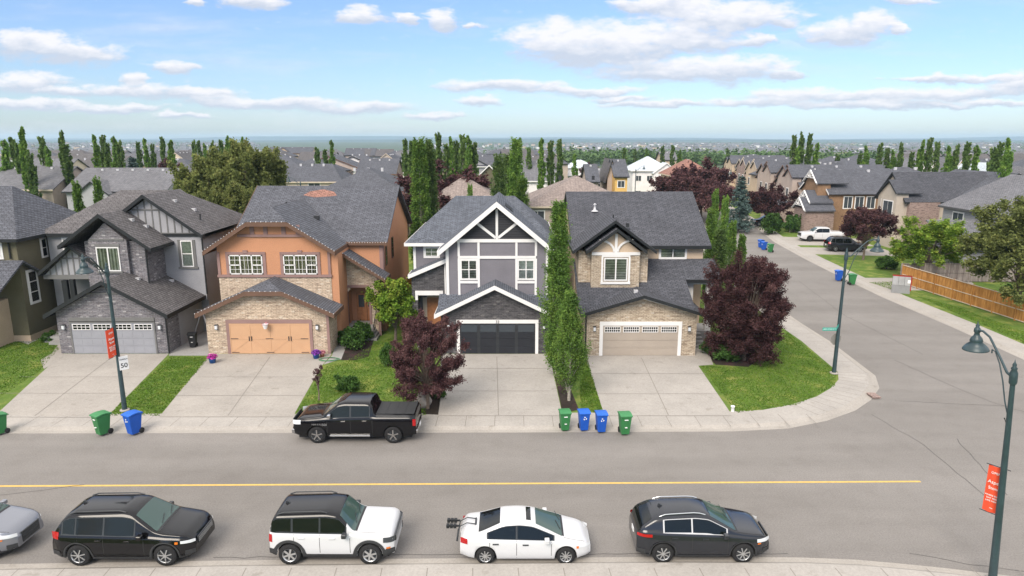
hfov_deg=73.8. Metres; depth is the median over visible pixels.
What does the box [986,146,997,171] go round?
poplar tree
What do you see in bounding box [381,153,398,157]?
house
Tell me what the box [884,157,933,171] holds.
house
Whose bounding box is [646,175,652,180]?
window
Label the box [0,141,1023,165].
woods
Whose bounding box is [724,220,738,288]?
poplar tree
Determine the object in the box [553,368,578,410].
mulch bed
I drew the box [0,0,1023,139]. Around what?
sky
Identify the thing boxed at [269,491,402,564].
white suv
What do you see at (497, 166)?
poplar tree
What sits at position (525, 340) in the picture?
garage door
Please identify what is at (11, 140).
poplar tree
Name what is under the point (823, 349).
pavement
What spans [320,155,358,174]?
house
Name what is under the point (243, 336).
garage door
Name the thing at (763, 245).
blue bin
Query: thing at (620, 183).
window
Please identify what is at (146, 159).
poplar tree
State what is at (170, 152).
poplar tree
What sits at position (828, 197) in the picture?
house
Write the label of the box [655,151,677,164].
house
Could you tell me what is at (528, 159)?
poplar tree
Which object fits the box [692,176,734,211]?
plum tree
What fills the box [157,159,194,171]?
house
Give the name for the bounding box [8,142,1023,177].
ground
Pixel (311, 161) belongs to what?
house
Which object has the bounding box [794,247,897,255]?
driveway
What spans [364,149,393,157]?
house
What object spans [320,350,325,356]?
flower pot
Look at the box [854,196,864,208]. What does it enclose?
window
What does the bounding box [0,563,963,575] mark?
pavement
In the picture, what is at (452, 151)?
poplar tree
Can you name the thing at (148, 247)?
house
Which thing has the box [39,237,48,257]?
window
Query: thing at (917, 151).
house
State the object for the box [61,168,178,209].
house
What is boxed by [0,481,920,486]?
road marking
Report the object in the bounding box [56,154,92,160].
house
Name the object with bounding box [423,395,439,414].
mulch bed
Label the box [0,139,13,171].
poplar tree
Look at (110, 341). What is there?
banner
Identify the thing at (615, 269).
window
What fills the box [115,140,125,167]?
poplar tree
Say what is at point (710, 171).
plum tree
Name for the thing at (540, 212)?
window
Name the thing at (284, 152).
house
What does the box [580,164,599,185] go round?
house
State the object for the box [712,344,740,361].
shrub
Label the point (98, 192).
poplar tree
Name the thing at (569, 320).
columnar aspen
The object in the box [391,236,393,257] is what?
window
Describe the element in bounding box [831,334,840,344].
stop sign
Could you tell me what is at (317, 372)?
sapling
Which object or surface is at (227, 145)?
poplar tree
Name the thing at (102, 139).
poplar tree
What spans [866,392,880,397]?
storm drain
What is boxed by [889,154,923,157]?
house
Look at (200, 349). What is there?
path
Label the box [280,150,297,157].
house
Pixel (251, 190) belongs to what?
leafy tree
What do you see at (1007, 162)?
poplar tree
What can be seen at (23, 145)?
poplar tree
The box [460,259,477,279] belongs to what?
window
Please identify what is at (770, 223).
shrub
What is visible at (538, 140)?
hills
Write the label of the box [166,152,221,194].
leafy tree
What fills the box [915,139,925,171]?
poplar tree
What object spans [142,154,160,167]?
house
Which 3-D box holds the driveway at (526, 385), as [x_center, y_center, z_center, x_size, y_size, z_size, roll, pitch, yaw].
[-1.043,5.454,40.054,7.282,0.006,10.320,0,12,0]
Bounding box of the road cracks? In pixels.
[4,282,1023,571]
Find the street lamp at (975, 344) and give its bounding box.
[962,322,1017,575]
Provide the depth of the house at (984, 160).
170.09 m
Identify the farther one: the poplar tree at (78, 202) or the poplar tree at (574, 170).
the poplar tree at (574, 170)
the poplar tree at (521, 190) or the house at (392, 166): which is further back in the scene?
the house at (392, 166)
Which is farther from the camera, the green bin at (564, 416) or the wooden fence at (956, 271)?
the wooden fence at (956, 271)
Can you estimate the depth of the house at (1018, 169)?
107.13 m
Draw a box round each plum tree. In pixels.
[148,158,179,167]
[388,308,470,408]
[394,159,491,223]
[403,179,452,217]
[648,168,690,191]
[663,156,736,216]
[665,166,718,203]
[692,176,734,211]
[698,247,795,365]
[747,182,798,216]
[838,205,900,259]
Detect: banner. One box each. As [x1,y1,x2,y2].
[105,327,116,358]
[979,463,1010,514]
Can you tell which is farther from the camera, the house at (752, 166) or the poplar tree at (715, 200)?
the house at (752, 166)
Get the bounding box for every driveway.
[0,354,167,416]
[160,354,330,416]
[438,354,560,415]
[585,355,731,415]
[779,237,872,245]
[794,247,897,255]
[858,278,972,289]
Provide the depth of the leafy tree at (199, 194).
67.67 m
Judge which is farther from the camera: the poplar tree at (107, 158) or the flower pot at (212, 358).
the poplar tree at (107, 158)
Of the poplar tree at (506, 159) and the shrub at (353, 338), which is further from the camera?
the poplar tree at (506, 159)
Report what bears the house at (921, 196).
on the lawn at (866, 267)
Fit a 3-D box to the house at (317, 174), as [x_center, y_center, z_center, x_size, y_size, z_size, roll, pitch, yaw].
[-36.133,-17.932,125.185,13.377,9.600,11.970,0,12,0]
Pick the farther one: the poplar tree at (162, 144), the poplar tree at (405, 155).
the poplar tree at (162, 144)
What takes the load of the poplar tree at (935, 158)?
on the lawn at (866, 267)
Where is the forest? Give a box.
[483,145,1015,164]
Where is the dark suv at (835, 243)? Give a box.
[823,236,866,251]
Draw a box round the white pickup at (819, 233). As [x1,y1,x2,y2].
[797,226,844,241]
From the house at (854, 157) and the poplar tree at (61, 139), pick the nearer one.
the poplar tree at (61, 139)
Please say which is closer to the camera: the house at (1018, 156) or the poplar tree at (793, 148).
the poplar tree at (793, 148)
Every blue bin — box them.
[121,409,144,434]
[577,408,590,430]
[594,410,608,431]
[758,239,764,247]
[761,241,767,249]
[834,270,842,280]
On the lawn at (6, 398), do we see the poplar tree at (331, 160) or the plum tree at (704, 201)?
the poplar tree at (331, 160)
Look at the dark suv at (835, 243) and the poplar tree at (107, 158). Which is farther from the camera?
the poplar tree at (107, 158)
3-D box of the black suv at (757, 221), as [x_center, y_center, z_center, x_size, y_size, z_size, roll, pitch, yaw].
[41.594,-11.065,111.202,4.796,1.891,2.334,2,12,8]
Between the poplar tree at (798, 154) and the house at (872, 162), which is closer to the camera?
the poplar tree at (798, 154)
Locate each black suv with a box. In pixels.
[52,492,214,565]
[751,215,783,225]
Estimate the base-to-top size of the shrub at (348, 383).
1.050 m
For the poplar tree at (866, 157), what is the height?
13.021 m
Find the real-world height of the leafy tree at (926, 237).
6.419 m
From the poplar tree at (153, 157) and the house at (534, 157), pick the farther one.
the house at (534, 157)
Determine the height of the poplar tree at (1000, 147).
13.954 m
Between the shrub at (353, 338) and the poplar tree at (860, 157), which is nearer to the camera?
the shrub at (353, 338)
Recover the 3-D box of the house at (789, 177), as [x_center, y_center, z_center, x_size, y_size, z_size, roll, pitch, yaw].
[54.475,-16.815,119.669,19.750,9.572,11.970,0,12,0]
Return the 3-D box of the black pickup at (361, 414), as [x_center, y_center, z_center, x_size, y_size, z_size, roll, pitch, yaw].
[-7.388,6.141,32.847,5.945,1.959,2.335,0,12,0]
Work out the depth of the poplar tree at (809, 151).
125.22 m
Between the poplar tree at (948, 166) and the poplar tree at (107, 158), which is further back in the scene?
the poplar tree at (107, 158)
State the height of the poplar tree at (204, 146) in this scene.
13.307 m
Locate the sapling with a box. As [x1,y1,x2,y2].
[312,364,322,400]
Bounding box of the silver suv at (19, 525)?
[0,499,43,552]
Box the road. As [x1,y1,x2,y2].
[0,211,1023,575]
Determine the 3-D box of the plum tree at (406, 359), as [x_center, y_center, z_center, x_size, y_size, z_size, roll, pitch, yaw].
[-4.307,3.730,35.245,4.371,5.476,4.235,0,12,0]
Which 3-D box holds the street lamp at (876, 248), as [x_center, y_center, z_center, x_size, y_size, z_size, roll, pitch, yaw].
[20.433,1.046,40.425,2.370,8.460,0.760,0,12,0]
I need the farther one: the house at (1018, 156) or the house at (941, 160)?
the house at (1018, 156)
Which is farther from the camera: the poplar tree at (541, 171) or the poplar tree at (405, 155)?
the poplar tree at (541, 171)
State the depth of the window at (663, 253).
48.58 m
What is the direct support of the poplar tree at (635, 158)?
on the ground at (343, 146)
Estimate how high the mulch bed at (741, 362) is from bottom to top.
0.006 m
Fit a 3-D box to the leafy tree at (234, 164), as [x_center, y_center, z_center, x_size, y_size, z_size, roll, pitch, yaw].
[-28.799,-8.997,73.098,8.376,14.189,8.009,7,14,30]
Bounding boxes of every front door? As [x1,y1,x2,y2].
[356,293,369,319]
[423,296,440,324]
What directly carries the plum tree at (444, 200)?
on the lawn at (6, 398)
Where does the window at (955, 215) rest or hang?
in the house at (1010, 187)
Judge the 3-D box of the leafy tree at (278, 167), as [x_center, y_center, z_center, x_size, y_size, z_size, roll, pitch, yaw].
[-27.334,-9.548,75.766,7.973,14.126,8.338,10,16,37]
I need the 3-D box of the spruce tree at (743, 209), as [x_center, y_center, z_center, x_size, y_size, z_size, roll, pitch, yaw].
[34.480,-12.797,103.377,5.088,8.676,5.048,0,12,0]
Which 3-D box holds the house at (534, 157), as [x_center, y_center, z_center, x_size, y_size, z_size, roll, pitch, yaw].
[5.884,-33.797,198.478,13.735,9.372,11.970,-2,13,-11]
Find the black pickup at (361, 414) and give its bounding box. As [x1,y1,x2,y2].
[292,392,422,442]
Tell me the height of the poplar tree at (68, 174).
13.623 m
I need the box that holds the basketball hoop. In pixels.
[261,322,267,328]
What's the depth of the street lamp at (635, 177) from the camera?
148.18 m
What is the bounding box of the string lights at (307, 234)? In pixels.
[194,221,385,313]
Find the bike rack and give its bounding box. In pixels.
[446,517,476,540]
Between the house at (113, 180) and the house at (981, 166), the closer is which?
the house at (113, 180)
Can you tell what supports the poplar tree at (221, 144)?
on the lawn at (6, 398)
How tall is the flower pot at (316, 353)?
0.593 m
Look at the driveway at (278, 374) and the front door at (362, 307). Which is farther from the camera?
the front door at (362, 307)
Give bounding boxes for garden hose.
[320,357,339,360]
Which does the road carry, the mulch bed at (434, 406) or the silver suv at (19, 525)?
the silver suv at (19, 525)
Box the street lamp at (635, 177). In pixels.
[635,166,644,191]
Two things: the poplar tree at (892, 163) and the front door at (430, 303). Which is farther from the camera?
the poplar tree at (892, 163)
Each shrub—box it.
[38,330,57,341]
[332,373,360,391]
[337,328,346,344]
[340,322,368,350]
[356,319,375,339]
[378,342,394,366]
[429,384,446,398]
[698,338,712,355]
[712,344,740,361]
[758,212,784,234]
[782,214,801,231]
[873,255,898,269]
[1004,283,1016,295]
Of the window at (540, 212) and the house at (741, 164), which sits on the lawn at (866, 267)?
the house at (741, 164)
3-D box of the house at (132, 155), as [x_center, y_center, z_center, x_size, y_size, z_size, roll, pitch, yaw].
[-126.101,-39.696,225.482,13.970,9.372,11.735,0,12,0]
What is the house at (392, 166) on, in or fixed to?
on the lawn at (6, 398)
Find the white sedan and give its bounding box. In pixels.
[460,505,590,562]
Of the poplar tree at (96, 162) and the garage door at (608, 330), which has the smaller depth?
the garage door at (608, 330)
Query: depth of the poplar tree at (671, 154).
196.24 m
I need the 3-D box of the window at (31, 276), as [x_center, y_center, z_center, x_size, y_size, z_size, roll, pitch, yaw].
[-33.715,-0.121,48.108,0.070,2.440,1.090,0,12,0]
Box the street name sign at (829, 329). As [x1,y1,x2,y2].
[822,324,838,330]
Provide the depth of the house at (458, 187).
86.35 m
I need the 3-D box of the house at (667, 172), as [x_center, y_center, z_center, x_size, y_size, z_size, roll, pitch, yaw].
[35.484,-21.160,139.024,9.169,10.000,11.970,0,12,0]
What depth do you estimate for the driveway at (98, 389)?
39.30 m
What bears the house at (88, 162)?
on the lawn at (6, 398)
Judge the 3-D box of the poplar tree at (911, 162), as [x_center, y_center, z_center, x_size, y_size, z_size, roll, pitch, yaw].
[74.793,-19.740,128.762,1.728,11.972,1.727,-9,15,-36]
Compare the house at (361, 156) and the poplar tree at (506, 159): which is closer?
the poplar tree at (506, 159)
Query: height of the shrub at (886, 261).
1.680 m
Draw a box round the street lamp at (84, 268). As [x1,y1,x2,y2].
[75,254,129,411]
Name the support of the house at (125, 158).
on the lawn at (6, 398)
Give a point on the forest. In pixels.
(695, 157)
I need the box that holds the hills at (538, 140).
[0,139,1023,141]
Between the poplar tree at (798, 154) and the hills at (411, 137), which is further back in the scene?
the hills at (411, 137)
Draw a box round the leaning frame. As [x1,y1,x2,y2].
[195,309,205,331]
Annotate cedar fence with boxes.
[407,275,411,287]
[902,265,1023,322]
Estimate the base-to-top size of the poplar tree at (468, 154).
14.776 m
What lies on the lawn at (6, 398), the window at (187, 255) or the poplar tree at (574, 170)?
the poplar tree at (574, 170)
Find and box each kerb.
[0,557,1006,575]
[2,314,878,433]
[732,211,1023,359]
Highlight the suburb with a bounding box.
[0,142,1023,155]
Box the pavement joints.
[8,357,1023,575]
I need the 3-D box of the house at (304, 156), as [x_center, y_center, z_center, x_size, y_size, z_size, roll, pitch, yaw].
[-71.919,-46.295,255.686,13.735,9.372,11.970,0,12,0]
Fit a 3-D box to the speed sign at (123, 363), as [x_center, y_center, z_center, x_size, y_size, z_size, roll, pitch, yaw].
[-19.983,3.857,35.127,0.420,0.730,0.029,-11,17,-42]
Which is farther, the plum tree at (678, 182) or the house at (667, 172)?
the house at (667, 172)
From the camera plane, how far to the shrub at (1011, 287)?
58.32 m
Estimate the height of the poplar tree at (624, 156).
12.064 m
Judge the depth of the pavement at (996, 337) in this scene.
57.50 m
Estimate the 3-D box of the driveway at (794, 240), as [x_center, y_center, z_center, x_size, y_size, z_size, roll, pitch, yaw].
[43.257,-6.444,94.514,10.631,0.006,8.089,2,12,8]
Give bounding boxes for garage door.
[69,321,157,353]
[225,320,313,353]
[456,320,537,353]
[599,322,681,355]
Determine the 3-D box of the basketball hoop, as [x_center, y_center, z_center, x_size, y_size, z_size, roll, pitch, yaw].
[-16.050,2.483,44.403,0.500,0.355,0.500,-12,17,-43]
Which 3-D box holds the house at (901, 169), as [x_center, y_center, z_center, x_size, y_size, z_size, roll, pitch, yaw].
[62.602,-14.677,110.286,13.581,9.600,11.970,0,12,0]
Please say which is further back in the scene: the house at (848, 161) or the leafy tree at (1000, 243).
the house at (848, 161)
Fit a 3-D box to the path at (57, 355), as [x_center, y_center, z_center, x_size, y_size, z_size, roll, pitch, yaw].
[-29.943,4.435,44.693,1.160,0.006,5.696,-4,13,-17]
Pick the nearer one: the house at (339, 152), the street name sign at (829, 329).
the street name sign at (829, 329)
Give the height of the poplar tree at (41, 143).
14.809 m
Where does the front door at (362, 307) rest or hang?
in the house at (266, 252)
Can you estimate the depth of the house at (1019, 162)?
177.45 m
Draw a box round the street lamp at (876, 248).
[830,235,883,374]
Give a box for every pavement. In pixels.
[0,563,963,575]
[7,249,868,426]
[728,207,1023,353]
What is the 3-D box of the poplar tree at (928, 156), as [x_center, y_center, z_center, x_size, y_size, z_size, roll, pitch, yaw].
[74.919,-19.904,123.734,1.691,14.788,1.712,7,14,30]
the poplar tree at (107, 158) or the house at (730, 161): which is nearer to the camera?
the poplar tree at (107, 158)
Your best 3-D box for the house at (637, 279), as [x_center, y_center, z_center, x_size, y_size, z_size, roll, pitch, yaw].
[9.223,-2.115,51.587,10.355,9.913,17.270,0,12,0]
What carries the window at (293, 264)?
in the house at (266, 252)
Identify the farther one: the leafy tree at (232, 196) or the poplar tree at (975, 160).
the poplar tree at (975, 160)
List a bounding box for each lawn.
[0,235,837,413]
[730,198,1023,343]
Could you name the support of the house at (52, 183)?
on the lawn at (6, 398)
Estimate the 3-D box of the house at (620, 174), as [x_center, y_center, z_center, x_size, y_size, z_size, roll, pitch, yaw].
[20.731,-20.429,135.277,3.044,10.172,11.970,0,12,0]
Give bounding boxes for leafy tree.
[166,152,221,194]
[191,184,217,199]
[192,145,219,179]
[202,179,251,213]
[208,137,272,194]
[229,137,288,185]
[241,181,267,206]
[364,277,420,339]
[888,215,968,269]
[952,195,1023,308]
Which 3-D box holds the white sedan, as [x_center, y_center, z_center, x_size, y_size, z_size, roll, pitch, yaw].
[0.462,8.415,23.623,4.450,1.455,2.109,0,12,0]
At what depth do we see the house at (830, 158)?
194.08 m
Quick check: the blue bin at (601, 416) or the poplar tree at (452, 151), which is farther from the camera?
the poplar tree at (452, 151)
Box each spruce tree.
[126,157,138,167]
[727,176,755,233]
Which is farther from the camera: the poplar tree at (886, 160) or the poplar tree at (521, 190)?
the poplar tree at (886, 160)
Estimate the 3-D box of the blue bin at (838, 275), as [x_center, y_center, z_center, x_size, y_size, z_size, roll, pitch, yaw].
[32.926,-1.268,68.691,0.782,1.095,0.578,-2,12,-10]
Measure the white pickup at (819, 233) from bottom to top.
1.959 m
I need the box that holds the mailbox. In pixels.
[891,274,911,293]
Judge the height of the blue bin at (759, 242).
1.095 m
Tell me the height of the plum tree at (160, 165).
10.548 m
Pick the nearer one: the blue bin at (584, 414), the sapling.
the blue bin at (584, 414)
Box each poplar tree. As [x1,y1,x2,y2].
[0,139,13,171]
[8,137,15,165]
[14,142,22,173]
[17,126,30,192]
[26,152,42,197]
[37,135,45,165]
[43,146,52,166]
[58,130,64,168]
[61,143,74,206]
[71,179,85,211]
[91,134,102,167]
[91,175,103,203]
[99,135,105,167]
[103,142,111,167]
[110,136,117,167]
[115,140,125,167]
[135,141,143,167]
[142,138,151,167]
[150,144,156,167]
[159,136,167,167]
[167,140,176,165]
[191,139,197,160]
[196,140,202,157]
[202,143,206,157]
[218,139,223,153]
[224,135,229,151]
[314,147,320,163]
[322,149,328,163]
[328,139,335,164]
[401,138,408,176]
[407,140,414,232]
[409,134,432,269]
[421,138,439,216]
[434,132,444,181]
[442,143,449,178]
[447,136,455,175]
[452,140,460,174]
[457,134,465,173]
[463,135,473,172]
[466,183,472,195]
[471,141,479,177]
[489,153,506,195]
[502,152,513,195]
[506,135,526,195]
[515,176,529,207]
[525,147,531,169]
[537,137,546,188]
[545,139,554,185]
[554,139,563,182]
[571,153,578,176]
[622,148,627,161]
[632,149,637,162]
[660,145,664,162]
[669,145,674,165]
[676,149,681,163]
[702,207,716,292]
[711,189,719,236]
[711,228,728,297]
[717,194,729,268]
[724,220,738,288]
[734,233,746,286]
[789,134,797,163]
[794,146,801,163]
[795,131,804,163]
[804,133,813,163]
[811,142,820,163]
[857,153,862,163]
[861,145,869,163]
[875,142,883,163]
[883,148,889,167]
[887,150,896,168]
[895,141,903,166]
[907,151,914,168]
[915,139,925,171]
[923,137,933,171]
[931,141,940,171]
[940,145,952,171]
[952,143,960,169]
[959,141,971,169]
[970,145,980,170]
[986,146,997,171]
[995,141,1005,171]
[997,137,1013,177]
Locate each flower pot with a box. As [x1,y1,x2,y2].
[207,353,217,363]
[311,349,320,358]
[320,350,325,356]
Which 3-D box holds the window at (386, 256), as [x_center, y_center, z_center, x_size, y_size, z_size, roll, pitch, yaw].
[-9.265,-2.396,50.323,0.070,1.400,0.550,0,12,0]
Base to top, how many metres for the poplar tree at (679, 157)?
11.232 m
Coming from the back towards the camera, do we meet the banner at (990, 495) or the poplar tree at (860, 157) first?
the poplar tree at (860, 157)
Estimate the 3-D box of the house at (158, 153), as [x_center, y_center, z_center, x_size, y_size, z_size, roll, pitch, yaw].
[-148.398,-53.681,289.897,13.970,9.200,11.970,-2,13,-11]
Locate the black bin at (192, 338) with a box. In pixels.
[187,332,197,346]
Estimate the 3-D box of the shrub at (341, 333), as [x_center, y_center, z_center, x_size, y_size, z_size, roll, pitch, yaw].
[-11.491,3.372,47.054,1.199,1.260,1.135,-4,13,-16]
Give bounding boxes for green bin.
[0,411,9,433]
[89,410,113,434]
[558,408,571,430]
[617,411,632,433]
[767,243,774,251]
[847,273,856,284]
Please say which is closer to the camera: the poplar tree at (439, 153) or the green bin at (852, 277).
the green bin at (852, 277)
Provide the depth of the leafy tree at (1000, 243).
53.87 m
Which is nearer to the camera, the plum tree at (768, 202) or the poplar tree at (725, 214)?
the poplar tree at (725, 214)
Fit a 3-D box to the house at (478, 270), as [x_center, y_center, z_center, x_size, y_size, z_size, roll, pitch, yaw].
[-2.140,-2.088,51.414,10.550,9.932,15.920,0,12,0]
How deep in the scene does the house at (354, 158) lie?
190.69 m
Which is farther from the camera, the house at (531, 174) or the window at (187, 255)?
the house at (531, 174)
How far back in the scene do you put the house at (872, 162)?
193.80 m
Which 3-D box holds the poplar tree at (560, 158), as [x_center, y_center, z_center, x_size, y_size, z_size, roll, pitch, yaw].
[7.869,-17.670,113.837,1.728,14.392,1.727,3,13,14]
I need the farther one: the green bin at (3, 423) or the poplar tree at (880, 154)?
the poplar tree at (880, 154)
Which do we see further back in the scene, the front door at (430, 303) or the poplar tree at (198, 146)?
the poplar tree at (198, 146)
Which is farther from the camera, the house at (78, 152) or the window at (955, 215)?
the house at (78, 152)
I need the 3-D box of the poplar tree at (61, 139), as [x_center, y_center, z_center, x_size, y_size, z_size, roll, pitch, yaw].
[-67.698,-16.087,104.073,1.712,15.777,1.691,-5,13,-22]
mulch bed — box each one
[341,341,372,359]
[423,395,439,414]
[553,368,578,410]
[709,353,754,366]
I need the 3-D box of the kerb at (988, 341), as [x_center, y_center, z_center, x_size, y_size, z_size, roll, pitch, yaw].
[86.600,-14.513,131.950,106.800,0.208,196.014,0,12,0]
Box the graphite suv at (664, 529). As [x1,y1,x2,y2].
[629,496,768,561]
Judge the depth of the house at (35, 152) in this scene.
285.13 m
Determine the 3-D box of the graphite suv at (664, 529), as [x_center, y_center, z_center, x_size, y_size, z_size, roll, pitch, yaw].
[6.467,8.260,23.710,4.560,1.719,2.248,0,12,0]
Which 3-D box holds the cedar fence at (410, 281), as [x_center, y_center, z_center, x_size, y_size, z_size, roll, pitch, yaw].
[-8.150,-0.008,59.563,2.020,2.350,0.135,0,12,0]
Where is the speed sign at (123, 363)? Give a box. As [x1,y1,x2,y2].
[118,355,128,369]
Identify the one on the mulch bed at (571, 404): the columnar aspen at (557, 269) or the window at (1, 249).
the columnar aspen at (557, 269)
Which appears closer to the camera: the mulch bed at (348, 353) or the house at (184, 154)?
the mulch bed at (348, 353)
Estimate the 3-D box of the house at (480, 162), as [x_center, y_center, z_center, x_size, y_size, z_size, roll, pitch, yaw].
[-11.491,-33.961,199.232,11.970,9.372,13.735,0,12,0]
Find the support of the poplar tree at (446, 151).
on the lawn at (6, 398)
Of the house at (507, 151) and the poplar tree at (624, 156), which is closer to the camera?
the poplar tree at (624, 156)
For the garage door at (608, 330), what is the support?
in the house at (637, 279)
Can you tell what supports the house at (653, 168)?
on the lawn at (6, 398)
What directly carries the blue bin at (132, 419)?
on the kerb at (863, 398)
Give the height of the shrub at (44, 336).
0.735 m
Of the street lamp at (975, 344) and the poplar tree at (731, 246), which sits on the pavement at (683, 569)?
the street lamp at (975, 344)
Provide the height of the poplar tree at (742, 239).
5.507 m
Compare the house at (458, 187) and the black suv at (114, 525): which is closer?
the black suv at (114, 525)
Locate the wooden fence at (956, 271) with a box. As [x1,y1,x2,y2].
[900,263,1015,281]
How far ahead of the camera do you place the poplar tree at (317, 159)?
137.29 m
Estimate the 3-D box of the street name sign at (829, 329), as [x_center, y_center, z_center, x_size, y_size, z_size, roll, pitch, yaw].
[18.973,2.406,40.337,0.870,0.440,0.772,0,12,0]
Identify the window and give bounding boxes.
[0,242,3,258]
[25,269,40,304]
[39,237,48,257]
[95,247,121,270]
[180,241,194,266]
[228,255,263,273]
[283,255,317,273]
[308,183,320,185]
[385,246,387,265]
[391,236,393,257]
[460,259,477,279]
[518,259,534,279]
[533,210,544,218]
[603,258,627,280]
[617,180,624,187]
[636,175,641,180]
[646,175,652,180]
[659,249,686,258]
[842,196,852,208]
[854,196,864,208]
[865,196,875,208]
[882,199,893,213]
[952,211,963,219]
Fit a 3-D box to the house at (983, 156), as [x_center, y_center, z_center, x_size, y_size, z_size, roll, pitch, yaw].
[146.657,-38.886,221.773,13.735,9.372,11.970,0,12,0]
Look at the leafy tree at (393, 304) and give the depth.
46.58 m
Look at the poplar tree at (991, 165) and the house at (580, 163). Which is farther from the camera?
the house at (580, 163)
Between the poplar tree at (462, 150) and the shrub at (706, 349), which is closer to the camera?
the shrub at (706, 349)
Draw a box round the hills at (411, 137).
[0,136,1023,139]
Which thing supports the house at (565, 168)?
on the lawn at (6, 398)
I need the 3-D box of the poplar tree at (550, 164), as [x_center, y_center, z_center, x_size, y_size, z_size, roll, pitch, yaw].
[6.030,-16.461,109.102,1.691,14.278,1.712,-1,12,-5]
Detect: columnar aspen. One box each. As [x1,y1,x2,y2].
[536,198,576,375]
[550,290,592,400]
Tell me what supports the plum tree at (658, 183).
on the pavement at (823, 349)
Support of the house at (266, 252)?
on the lawn at (6, 398)
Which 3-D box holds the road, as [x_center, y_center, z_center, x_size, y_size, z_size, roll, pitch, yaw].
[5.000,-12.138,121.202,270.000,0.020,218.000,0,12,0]
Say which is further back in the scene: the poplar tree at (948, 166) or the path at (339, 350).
the poplar tree at (948, 166)
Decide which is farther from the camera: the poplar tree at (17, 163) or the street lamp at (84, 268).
the poplar tree at (17, 163)
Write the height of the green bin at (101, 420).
1.126 m
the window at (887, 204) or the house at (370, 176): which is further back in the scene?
the house at (370, 176)
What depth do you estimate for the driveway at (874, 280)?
67.49 m
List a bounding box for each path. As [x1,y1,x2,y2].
[41,345,62,368]
[169,331,211,355]
[324,344,345,363]
[693,348,712,363]
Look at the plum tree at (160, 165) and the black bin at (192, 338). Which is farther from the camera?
the plum tree at (160, 165)
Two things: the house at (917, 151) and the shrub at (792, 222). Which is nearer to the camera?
the shrub at (792, 222)
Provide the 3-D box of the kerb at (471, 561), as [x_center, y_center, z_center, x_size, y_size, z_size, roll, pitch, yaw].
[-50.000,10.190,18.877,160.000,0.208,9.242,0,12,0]
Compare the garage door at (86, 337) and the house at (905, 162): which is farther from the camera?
the house at (905, 162)
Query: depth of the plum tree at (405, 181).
88.96 m
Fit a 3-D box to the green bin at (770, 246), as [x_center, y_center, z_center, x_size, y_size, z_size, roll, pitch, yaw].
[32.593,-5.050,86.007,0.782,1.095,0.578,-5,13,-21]
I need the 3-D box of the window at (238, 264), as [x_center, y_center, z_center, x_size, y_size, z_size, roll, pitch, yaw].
[-17.880,-1.569,45.882,2.240,1.320,0.080,0,12,0]
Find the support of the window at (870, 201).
in the house at (828, 197)
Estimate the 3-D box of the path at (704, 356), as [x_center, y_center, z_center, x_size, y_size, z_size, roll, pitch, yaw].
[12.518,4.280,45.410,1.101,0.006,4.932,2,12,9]
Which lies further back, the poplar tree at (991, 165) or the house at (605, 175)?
the house at (605, 175)
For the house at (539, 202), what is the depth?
85.78 m
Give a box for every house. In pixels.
[0,166,82,207]
[0,186,76,346]
[29,150,39,155]
[33,158,90,169]
[37,189,242,353]
[56,150,92,153]
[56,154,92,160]
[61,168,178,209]
[82,156,132,164]
[82,158,110,167]
[125,153,136,157]
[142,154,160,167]
[155,151,167,156]
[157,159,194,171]
[167,151,191,160]
[176,158,192,164]
[194,186,411,353]
[270,147,314,156]
[278,151,297,158]
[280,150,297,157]
[281,156,303,166]
[286,164,351,185]
[298,152,338,160]
[299,159,351,172]
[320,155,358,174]
[327,149,344,156]
[328,167,410,235]
[343,148,376,157]
[348,155,359,161]
[352,154,370,157]
[356,158,402,176]
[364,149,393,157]
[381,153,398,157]
[404,192,553,353]
[437,175,491,211]
[476,155,505,174]
[478,159,487,165]
[480,162,495,189]
[485,149,500,154]
[500,150,534,155]
[521,160,554,193]
[523,155,557,182]
[527,175,609,252]
[544,154,568,180]
[563,191,721,355]
[568,160,587,175]
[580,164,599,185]
[599,158,613,191]
[609,159,629,191]
[627,156,670,191]
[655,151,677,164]
[658,159,709,210]
[722,155,785,186]
[734,157,791,192]
[744,159,821,199]
[748,171,757,191]
[755,161,842,190]
[759,164,883,221]
[791,168,891,232]
[821,156,842,160]
[840,158,856,163]
[848,154,873,160]
[869,156,897,166]
[873,172,987,247]
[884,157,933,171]
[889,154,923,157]
[890,167,920,171]
[904,150,941,155]
[911,174,1023,262]
[938,157,961,171]
[940,154,990,159]
[950,169,1020,196]
[958,162,985,170]
[978,159,989,162]
[987,153,1023,161]
[1004,166,1023,174]
[1012,159,1023,165]
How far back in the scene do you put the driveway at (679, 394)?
39.14 m
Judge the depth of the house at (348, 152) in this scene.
318.85 m
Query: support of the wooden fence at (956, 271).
on the lawn at (866, 267)
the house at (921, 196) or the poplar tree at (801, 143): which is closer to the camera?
the house at (921, 196)

